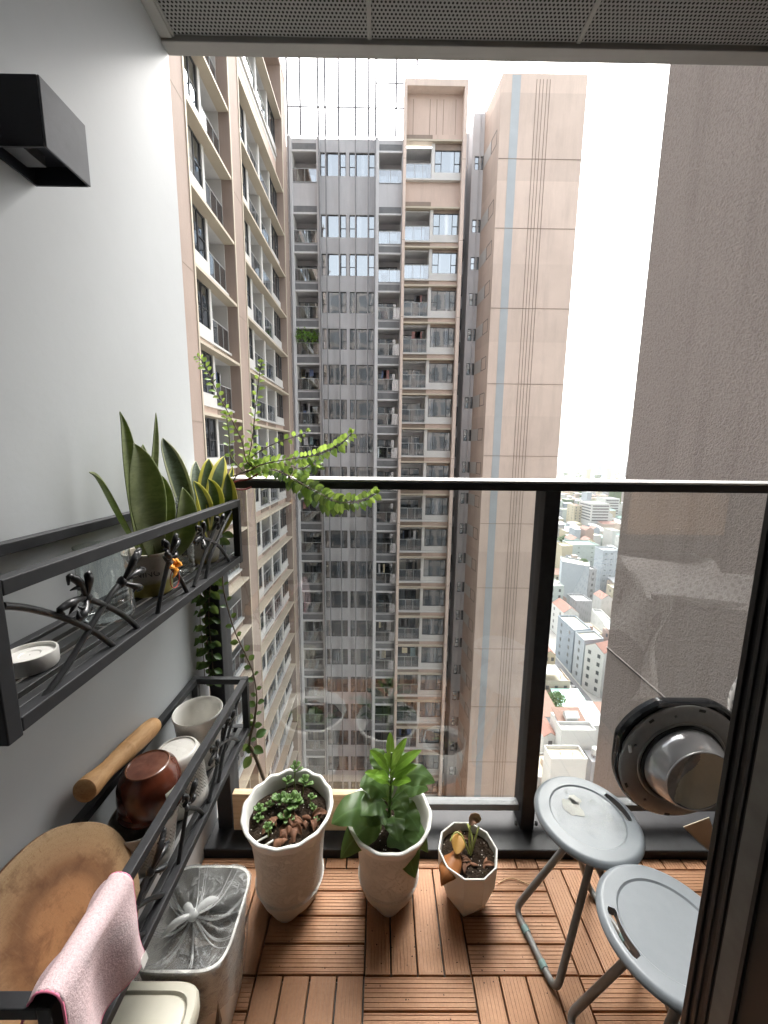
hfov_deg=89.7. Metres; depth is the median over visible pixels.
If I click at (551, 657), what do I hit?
house
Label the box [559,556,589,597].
building
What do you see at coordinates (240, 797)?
timber plank
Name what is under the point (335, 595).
window
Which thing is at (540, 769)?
house
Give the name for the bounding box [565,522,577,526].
house
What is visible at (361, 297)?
window
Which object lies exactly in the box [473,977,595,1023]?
deck tile
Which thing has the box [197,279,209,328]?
window
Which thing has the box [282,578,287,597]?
window
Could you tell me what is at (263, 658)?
window
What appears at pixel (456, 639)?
window
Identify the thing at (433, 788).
window
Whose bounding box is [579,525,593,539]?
house
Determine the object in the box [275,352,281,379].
window
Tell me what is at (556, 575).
house
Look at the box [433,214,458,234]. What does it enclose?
window
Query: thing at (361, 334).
window
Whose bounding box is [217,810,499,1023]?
floor
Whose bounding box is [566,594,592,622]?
house
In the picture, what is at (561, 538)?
tree
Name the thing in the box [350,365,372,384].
window
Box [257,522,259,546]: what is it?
window
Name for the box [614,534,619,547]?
house
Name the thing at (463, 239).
window
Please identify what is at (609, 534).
house
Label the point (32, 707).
wall shelf
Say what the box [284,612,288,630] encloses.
window
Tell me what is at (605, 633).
house
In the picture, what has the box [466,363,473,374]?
window
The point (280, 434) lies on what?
window
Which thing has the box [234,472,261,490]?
cable
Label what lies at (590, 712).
house
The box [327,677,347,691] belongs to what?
window
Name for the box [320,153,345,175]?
window
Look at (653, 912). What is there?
folding stool
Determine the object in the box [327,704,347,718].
window
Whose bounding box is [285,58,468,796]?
apartment tower
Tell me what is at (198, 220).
window
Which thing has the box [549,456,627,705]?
ground
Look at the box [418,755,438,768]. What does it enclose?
window
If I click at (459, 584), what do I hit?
window
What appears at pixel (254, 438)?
window
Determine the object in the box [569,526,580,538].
house
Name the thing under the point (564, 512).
house
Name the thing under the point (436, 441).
window
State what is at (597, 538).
house
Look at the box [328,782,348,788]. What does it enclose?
window
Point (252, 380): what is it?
window
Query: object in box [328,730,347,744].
window
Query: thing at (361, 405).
window
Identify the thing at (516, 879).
dry stalk
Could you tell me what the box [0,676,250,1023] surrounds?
wall shelf
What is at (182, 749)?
ceramic pot
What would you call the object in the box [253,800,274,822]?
succulent
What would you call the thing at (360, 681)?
window
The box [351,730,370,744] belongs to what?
window
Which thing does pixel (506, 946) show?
deck tile
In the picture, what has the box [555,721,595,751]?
house
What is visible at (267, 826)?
succulent
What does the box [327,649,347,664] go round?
window
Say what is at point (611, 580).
house
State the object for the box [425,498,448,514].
window
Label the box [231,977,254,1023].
deck tile
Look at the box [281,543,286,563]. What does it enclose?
window
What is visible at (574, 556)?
house
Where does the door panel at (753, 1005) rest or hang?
in the sliding door at (727, 981)
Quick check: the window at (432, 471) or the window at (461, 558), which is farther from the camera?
the window at (461, 558)
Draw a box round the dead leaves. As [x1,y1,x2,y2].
[262,807,326,847]
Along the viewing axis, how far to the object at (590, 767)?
100.11 m
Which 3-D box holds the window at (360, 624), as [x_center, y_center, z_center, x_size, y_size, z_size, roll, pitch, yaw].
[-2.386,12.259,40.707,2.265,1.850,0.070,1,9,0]
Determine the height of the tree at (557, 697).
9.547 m
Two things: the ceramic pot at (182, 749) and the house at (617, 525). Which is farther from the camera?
the house at (617, 525)
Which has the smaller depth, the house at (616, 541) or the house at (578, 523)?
the house at (616, 541)
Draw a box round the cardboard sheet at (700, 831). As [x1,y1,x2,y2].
[683,817,711,850]
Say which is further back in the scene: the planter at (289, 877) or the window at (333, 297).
the window at (333, 297)
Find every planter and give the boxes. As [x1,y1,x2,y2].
[240,768,332,922]
[348,778,431,916]
[438,822,497,916]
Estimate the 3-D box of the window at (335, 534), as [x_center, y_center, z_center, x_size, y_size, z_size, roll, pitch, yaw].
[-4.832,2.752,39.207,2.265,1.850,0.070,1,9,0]
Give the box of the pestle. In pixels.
[73,718,160,802]
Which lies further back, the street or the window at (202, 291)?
the street
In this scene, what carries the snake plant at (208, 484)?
in the flower pot at (198, 552)
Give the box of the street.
[555,658,592,701]
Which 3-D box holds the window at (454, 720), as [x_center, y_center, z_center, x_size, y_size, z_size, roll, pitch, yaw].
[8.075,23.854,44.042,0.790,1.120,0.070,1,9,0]
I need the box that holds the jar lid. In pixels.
[11,641,59,678]
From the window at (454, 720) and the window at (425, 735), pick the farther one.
the window at (454, 720)
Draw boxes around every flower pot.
[121,547,172,597]
[187,528,220,563]
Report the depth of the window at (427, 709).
42.16 m
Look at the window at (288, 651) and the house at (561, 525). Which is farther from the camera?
the house at (561, 525)
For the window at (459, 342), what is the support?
in the apartment tower at (376, 228)
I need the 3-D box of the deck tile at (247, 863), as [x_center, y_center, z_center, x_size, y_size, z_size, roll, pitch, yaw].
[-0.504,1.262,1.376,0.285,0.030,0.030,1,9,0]
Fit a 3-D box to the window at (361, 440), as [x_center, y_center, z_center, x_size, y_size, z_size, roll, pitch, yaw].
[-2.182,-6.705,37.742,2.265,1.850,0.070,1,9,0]
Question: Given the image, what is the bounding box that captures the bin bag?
[138,864,249,1016]
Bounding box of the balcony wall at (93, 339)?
[0,0,217,980]
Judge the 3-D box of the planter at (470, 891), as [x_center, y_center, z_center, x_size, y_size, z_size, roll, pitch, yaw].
[0.270,1.179,1.261,0.194,0.185,0.184,1,9,0]
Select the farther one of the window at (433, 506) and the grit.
the window at (433, 506)
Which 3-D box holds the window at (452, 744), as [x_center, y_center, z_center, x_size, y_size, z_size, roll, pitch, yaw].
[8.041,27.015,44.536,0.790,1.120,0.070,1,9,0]
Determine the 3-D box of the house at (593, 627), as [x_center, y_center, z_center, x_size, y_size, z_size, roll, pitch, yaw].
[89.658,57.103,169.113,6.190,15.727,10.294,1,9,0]
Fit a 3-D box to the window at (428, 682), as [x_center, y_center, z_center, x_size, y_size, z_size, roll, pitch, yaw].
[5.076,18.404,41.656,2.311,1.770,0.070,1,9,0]
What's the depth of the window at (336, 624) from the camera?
40.69 m
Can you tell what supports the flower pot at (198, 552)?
on the wall shelf at (32, 707)
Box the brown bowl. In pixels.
[116,749,181,829]
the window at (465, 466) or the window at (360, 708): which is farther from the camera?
the window at (360, 708)
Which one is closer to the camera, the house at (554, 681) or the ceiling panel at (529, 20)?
the ceiling panel at (529, 20)
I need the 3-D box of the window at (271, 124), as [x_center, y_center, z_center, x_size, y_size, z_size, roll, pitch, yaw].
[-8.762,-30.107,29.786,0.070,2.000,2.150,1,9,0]
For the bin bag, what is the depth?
0.93 m
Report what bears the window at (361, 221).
in the apartment tower at (376, 228)
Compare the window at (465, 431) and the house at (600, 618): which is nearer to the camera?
the window at (465, 431)
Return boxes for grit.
[262,861,586,1022]
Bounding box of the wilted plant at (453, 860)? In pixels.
[439,813,493,885]
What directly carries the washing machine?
on the deck tile
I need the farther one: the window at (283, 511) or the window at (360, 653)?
the window at (360, 653)
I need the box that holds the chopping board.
[0,822,139,1023]
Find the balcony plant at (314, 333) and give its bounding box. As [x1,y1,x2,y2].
[295,326,319,344]
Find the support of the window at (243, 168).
in the balcony tower at (229, 122)
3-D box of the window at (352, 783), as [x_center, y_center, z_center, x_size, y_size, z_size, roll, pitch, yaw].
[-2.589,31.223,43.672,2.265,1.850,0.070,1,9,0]
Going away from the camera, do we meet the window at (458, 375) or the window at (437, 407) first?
the window at (437, 407)
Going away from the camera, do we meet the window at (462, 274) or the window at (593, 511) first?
the window at (462, 274)
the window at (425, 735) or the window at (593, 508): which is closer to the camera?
the window at (425, 735)
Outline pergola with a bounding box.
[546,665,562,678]
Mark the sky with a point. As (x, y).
(626, 103)
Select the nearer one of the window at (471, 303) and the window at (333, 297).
the window at (333, 297)
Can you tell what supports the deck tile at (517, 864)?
on the floor
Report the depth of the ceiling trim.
1.09 m
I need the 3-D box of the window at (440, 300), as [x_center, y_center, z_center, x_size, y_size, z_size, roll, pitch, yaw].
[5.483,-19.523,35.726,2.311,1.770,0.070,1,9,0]
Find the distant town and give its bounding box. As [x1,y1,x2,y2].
[556,457,626,515]
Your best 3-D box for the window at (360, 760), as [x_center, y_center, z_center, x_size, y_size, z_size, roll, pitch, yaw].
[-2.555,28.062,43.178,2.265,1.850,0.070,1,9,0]
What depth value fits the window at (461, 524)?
40.57 m
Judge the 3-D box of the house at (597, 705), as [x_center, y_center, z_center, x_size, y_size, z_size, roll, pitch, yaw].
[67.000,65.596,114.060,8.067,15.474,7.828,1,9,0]
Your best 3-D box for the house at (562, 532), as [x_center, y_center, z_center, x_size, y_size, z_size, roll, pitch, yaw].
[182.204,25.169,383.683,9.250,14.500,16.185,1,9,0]
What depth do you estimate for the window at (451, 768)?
45.02 m
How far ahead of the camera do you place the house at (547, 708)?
120.72 m
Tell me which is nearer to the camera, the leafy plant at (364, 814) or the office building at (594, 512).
the leafy plant at (364, 814)
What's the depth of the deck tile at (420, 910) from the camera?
1.17 m
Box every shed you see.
[563,711,579,720]
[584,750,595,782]
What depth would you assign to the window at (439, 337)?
36.22 m
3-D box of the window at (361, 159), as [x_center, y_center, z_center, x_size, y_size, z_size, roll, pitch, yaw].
[-1.927,-30.530,34.017,2.265,1.850,0.070,1,9,0]
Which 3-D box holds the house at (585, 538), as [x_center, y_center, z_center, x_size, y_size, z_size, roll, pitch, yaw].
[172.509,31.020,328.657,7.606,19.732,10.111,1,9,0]
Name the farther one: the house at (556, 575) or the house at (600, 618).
the house at (556, 575)
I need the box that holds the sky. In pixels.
[280,58,669,455]
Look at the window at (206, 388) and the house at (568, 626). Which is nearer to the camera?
the window at (206, 388)
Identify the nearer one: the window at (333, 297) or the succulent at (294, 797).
the succulent at (294, 797)
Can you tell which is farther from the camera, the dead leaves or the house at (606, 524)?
the house at (606, 524)
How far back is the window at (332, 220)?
34.75 m
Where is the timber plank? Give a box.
[232,789,358,829]
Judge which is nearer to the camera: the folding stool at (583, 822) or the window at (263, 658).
the folding stool at (583, 822)
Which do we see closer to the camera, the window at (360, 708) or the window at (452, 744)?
the window at (360, 708)
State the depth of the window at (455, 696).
43.54 m
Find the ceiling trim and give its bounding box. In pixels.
[140,0,767,65]
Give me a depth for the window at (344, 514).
38.83 m
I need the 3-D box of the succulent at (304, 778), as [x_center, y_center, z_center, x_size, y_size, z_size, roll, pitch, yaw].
[-0.293,0.911,1.323,0.117,0.111,0.054,3,9,13]
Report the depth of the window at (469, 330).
37.61 m
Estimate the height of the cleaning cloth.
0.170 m
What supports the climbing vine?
in the planter at (289, 877)
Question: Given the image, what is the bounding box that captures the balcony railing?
[204,476,767,862]
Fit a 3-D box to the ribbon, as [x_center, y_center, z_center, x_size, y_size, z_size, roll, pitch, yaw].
[-0.436,0.128,0.806,0.017,0.068,0.058,1,9,0]
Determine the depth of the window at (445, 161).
33.97 m
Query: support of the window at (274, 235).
in the balcony tower at (229, 122)
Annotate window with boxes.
[183,56,197,110]
[187,123,201,186]
[192,203,205,259]
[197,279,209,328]
[201,350,213,394]
[205,417,216,457]
[239,102,243,141]
[242,163,246,200]
[244,219,248,255]
[246,274,250,308]
[248,327,252,359]
[251,378,254,408]
[253,427,256,454]
[255,488,258,501]
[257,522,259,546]
[258,568,261,588]
[260,612,263,629]
[262,654,264,668]
[267,98,274,142]
[270,178,276,215]
[271,223,277,258]
[272,267,279,300]
[274,311,280,340]
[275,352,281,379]
[276,392,282,417]
[278,431,283,454]
[280,507,285,527]
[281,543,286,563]
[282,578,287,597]
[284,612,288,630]
[285,646,289,662]
[286,678,290,693]
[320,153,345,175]
[321,215,345,236]
[321,254,345,275]
[322,292,346,312]
[322,329,346,349]
[323,365,346,384]
[323,399,346,418]
[324,433,346,452]
[324,467,346,476]
[325,499,346,516]
[325,530,347,547]
[326,561,347,577]
[326,591,347,607]
[326,620,347,635]
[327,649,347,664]
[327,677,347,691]
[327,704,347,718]
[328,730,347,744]
[328,756,347,769]
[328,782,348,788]
[349,153,374,176]
[349,215,373,237]
[350,254,373,275]
[350,292,373,313]
[350,329,373,349]
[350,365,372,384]
[350,400,372,419]
[350,434,372,452]
[350,467,372,476]
[350,499,372,516]
[350,531,371,547]
[350,561,371,578]
[351,591,371,607]
[351,620,371,636]
[351,649,371,664]
[351,677,371,691]
[351,704,370,718]
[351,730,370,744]
[351,756,370,769]
[351,782,360,788]
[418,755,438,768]
[419,729,439,742]
[420,675,441,689]
[420,702,440,716]
[421,647,442,662]
[422,619,443,634]
[423,560,445,576]
[423,590,444,605]
[424,529,446,545]
[424,781,437,793]
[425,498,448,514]
[426,465,449,477]
[427,432,450,450]
[428,398,451,416]
[429,363,452,382]
[430,327,454,346]
[431,291,455,310]
[432,253,457,273]
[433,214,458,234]
[434,151,460,172]
[449,767,455,774]
[450,742,456,750]
[451,717,457,725]
[452,691,459,699]
[453,665,460,673]
[455,638,461,646]
[456,610,462,619]
[457,375,458,394]
[457,582,463,591]
[458,342,459,362]
[458,553,465,562]
[459,523,466,533]
[460,493,467,503]
[461,274,462,295]
[462,239,463,261]
[462,462,469,472]
[463,430,470,440]
[464,397,472,408]
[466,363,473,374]
[467,329,475,340]
[469,293,476,305]
[470,257,478,269]
[472,220,480,232]
[474,156,482,169]
[592,511,608,512]
[593,508,608,509]
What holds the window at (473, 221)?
in the slab tower at (526, 134)
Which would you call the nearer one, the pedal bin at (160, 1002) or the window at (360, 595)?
the pedal bin at (160, 1002)
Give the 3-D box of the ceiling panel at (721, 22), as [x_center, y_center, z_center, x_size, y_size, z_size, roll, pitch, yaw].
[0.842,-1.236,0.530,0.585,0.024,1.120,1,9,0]
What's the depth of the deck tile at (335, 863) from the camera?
1.37 m
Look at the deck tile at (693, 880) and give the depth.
1.34 m
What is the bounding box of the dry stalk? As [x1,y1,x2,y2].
[498,877,542,884]
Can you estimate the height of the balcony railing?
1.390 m
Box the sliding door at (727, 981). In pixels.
[680,494,767,1023]
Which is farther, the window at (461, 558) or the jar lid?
the window at (461, 558)
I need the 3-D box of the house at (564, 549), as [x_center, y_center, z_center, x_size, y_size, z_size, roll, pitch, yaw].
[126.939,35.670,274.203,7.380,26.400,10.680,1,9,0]
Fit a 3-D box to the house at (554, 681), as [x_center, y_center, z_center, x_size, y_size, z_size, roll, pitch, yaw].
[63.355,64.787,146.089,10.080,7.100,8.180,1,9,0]
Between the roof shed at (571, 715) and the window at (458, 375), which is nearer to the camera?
the window at (458, 375)
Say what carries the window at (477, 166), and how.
in the slab tower at (526, 134)
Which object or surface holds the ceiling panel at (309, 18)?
attached to the ceiling trim
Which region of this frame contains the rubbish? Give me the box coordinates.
[159,911,244,1023]
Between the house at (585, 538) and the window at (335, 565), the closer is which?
the window at (335, 565)
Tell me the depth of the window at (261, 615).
28.79 m
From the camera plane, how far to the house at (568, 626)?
163.79 m
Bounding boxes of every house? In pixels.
[537,753,543,788]
[540,717,555,752]
[541,745,587,783]
[543,690,554,722]
[545,669,569,694]
[547,646,555,664]
[550,598,578,634]
[550,707,585,732]
[552,579,563,601]
[554,568,559,580]
[555,542,572,567]
[555,615,590,672]
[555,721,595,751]
[557,521,564,537]
[559,529,568,536]
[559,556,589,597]
[560,508,566,521]
[562,540,599,566]
[564,534,579,539]
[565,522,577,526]
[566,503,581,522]
[566,554,581,558]
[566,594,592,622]
[568,521,581,525]
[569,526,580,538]
[572,630,603,684]
[574,701,599,745]
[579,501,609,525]
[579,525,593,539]
[580,536,594,542]
[582,641,607,697]
[585,623,601,635]
[587,565,596,610]
[589,525,599,533]
[591,590,612,617]
[591,609,609,631]
[593,533,600,544]
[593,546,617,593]
[593,702,601,711]
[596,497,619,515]
[597,521,616,528]
[602,527,619,545]
[602,624,609,640]
[606,577,614,590]
[606,584,613,597]
[610,508,615,517]
[614,521,620,529]
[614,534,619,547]
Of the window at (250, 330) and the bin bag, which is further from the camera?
the window at (250, 330)
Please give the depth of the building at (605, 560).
228.32 m
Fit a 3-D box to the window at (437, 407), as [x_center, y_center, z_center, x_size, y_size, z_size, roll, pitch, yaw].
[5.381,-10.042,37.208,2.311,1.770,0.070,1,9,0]
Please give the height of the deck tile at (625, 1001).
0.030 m
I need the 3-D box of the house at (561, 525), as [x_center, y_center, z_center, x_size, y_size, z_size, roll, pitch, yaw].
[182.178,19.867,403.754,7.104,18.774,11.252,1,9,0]
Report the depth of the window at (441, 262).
35.23 m
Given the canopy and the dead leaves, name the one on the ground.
the canopy
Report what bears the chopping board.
on the wall shelf at (43, 1008)
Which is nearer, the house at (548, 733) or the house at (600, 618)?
the house at (548, 733)
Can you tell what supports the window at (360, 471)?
in the apartment tower at (376, 228)
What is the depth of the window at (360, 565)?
39.72 m
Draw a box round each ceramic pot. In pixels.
[108,805,178,878]
[158,736,208,820]
[171,696,222,770]
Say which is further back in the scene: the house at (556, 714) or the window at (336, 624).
the house at (556, 714)
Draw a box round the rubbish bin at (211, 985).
[139,865,249,1023]
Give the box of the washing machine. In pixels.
[611,697,730,815]
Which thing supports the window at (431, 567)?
in the apartment tower at (376, 228)
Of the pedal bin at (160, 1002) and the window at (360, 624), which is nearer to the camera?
the pedal bin at (160, 1002)
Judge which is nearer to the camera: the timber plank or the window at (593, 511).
the timber plank
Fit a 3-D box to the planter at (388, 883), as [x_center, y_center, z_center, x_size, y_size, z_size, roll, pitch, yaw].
[0.016,1.115,1.268,0.275,0.303,0.275,1,9,0]
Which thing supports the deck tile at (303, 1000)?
on the floor
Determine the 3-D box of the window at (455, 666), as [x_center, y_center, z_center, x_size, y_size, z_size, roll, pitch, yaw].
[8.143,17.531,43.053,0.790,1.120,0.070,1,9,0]
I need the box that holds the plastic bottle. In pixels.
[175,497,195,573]
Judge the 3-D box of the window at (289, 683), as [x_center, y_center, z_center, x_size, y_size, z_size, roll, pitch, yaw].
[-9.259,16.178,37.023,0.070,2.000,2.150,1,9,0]
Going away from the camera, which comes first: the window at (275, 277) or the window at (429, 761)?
the window at (275, 277)
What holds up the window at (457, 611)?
in the slab tower at (526, 134)
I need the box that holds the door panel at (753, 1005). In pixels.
[736,858,767,1023]
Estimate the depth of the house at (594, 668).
144.12 m
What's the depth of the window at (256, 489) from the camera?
27.35 m
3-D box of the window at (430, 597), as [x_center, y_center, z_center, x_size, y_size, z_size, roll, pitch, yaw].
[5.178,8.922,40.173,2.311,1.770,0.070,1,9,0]
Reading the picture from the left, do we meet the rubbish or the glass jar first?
the glass jar
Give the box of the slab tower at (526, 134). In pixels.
[443,73,587,796]
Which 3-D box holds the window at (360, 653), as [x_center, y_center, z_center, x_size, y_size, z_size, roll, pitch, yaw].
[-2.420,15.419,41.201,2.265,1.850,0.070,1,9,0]
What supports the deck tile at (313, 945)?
on the floor
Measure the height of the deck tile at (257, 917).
0.030 m
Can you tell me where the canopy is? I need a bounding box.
[550,688,585,706]
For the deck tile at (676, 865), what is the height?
0.030 m
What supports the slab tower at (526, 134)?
on the ground
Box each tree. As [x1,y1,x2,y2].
[546,690,566,706]
[557,535,573,541]
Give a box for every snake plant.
[89,411,197,557]
[161,438,236,537]
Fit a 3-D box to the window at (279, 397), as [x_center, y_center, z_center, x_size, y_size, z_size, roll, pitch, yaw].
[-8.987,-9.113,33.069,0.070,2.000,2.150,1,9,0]
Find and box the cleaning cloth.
[20,871,147,1023]
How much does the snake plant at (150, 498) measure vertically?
0.350 m
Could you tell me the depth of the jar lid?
0.58 m
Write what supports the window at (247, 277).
in the balcony tower at (229, 122)
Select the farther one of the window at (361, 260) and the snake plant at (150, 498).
the window at (361, 260)
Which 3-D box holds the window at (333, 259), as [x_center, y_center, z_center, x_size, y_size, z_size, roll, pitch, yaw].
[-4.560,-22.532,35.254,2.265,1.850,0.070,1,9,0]
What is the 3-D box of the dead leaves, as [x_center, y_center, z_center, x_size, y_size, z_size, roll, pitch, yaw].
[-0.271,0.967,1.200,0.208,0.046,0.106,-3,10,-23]
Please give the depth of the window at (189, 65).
17.54 m
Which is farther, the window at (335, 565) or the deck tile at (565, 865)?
the window at (335, 565)
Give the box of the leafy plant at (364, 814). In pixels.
[331,733,434,877]
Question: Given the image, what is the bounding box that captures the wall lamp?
[0,73,90,186]
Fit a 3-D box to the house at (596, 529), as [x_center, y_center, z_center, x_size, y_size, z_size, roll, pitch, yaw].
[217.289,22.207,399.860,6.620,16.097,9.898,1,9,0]
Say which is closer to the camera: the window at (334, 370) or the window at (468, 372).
the window at (334, 370)
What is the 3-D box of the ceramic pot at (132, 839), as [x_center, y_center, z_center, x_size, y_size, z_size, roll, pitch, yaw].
[-0.545,0.739,0.884,0.139,0.115,0.139,1,9,0]
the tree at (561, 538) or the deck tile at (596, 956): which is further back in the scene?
the tree at (561, 538)
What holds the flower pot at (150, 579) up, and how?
on the wall shelf at (32, 707)
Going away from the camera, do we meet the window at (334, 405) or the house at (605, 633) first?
the window at (334, 405)
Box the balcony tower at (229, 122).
[168,55,301,809]
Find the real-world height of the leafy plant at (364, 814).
0.355 m
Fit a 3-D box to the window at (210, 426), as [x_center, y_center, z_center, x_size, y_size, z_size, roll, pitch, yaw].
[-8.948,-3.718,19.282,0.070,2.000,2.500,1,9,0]
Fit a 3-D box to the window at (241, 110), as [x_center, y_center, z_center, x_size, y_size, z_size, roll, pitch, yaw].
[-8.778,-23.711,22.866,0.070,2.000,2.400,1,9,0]
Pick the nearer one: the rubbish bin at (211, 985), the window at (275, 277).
the rubbish bin at (211, 985)
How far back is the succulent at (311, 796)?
1.25 m
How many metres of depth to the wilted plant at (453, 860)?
1.23 m
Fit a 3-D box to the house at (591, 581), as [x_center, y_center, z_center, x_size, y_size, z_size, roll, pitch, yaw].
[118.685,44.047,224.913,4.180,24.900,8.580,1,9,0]
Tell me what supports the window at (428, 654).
in the apartment tower at (376, 228)
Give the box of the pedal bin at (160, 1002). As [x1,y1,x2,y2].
[111,981,199,1023]
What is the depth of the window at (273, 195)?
30.82 m
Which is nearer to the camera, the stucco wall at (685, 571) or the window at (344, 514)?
the stucco wall at (685, 571)
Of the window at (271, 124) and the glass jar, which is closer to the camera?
the glass jar
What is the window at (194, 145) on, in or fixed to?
in the balcony tower at (229, 122)
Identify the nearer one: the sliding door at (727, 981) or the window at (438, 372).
the sliding door at (727, 981)
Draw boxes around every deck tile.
[201,858,254,868]
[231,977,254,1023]
[242,869,270,980]
[246,976,362,1023]
[257,869,365,981]
[323,858,358,869]
[363,977,478,1023]
[365,869,469,976]
[418,859,438,873]
[461,870,577,981]
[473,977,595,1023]
[497,859,537,869]
[535,859,603,871]
[540,870,633,979]
[580,978,680,1023]
[638,859,705,870]
[661,871,704,896]
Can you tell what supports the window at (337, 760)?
in the apartment tower at (376, 228)
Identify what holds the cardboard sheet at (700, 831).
on the floor
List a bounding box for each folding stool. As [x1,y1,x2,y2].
[515,776,645,990]
[567,864,700,1023]
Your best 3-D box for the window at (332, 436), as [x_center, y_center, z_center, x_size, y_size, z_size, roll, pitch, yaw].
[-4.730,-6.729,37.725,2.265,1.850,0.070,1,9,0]
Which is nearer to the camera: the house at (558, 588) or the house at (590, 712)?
the house at (590, 712)
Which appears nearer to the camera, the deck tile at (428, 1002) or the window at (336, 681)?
the deck tile at (428, 1002)
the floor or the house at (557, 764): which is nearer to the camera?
the floor
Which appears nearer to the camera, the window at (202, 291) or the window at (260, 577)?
the window at (202, 291)
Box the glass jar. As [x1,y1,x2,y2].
[71,547,135,626]
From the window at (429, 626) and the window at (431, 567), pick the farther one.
the window at (429, 626)
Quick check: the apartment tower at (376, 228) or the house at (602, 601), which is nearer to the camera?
the apartment tower at (376, 228)
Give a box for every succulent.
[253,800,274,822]
[263,821,274,836]
[271,790,303,823]
[282,760,313,795]
[307,793,319,820]
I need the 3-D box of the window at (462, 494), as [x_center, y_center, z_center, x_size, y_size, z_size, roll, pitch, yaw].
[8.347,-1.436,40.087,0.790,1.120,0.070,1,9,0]
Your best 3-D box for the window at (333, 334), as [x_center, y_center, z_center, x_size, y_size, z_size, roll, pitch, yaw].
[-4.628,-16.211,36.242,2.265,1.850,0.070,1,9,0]
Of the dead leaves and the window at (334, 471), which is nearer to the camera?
the dead leaves
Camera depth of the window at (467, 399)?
38.59 m
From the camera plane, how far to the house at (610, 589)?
212.79 m
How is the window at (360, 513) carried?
in the apartment tower at (376, 228)
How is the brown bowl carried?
on the ceramic pot at (132, 839)
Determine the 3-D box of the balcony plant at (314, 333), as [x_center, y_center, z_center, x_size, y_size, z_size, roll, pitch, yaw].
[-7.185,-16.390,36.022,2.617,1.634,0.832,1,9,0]
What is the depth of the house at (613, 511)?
476.26 m
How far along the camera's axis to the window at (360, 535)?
39.23 m
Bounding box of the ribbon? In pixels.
[169,558,182,587]
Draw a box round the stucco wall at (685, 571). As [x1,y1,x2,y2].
[593,64,767,797]
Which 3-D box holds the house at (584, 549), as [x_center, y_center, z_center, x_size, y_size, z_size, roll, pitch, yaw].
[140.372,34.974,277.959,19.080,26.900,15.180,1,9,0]
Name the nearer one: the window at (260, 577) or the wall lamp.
the wall lamp
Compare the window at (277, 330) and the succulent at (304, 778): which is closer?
the succulent at (304, 778)
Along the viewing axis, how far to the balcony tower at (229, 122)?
24.62 m
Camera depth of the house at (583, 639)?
152.31 m
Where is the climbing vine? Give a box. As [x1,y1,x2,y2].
[191,353,381,780]
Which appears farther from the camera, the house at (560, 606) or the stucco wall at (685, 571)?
the house at (560, 606)
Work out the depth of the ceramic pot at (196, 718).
1.16 m
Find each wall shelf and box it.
[0,499,242,745]
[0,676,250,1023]
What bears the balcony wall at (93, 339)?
on the floor
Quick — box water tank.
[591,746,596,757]
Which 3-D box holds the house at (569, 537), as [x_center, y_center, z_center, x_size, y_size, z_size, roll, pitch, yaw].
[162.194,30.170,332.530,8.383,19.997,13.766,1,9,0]
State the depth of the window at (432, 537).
39.19 m
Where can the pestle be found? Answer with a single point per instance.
(89, 786)
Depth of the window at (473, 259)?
36.61 m
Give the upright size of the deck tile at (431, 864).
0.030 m
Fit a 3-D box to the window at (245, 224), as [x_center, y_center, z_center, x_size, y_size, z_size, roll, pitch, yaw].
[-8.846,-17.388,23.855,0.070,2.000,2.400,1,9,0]
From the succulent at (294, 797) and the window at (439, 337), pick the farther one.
the window at (439, 337)
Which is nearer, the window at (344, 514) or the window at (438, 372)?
the window at (438, 372)
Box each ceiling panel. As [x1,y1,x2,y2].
[154,0,368,39]
[369,0,598,43]
[579,0,767,45]

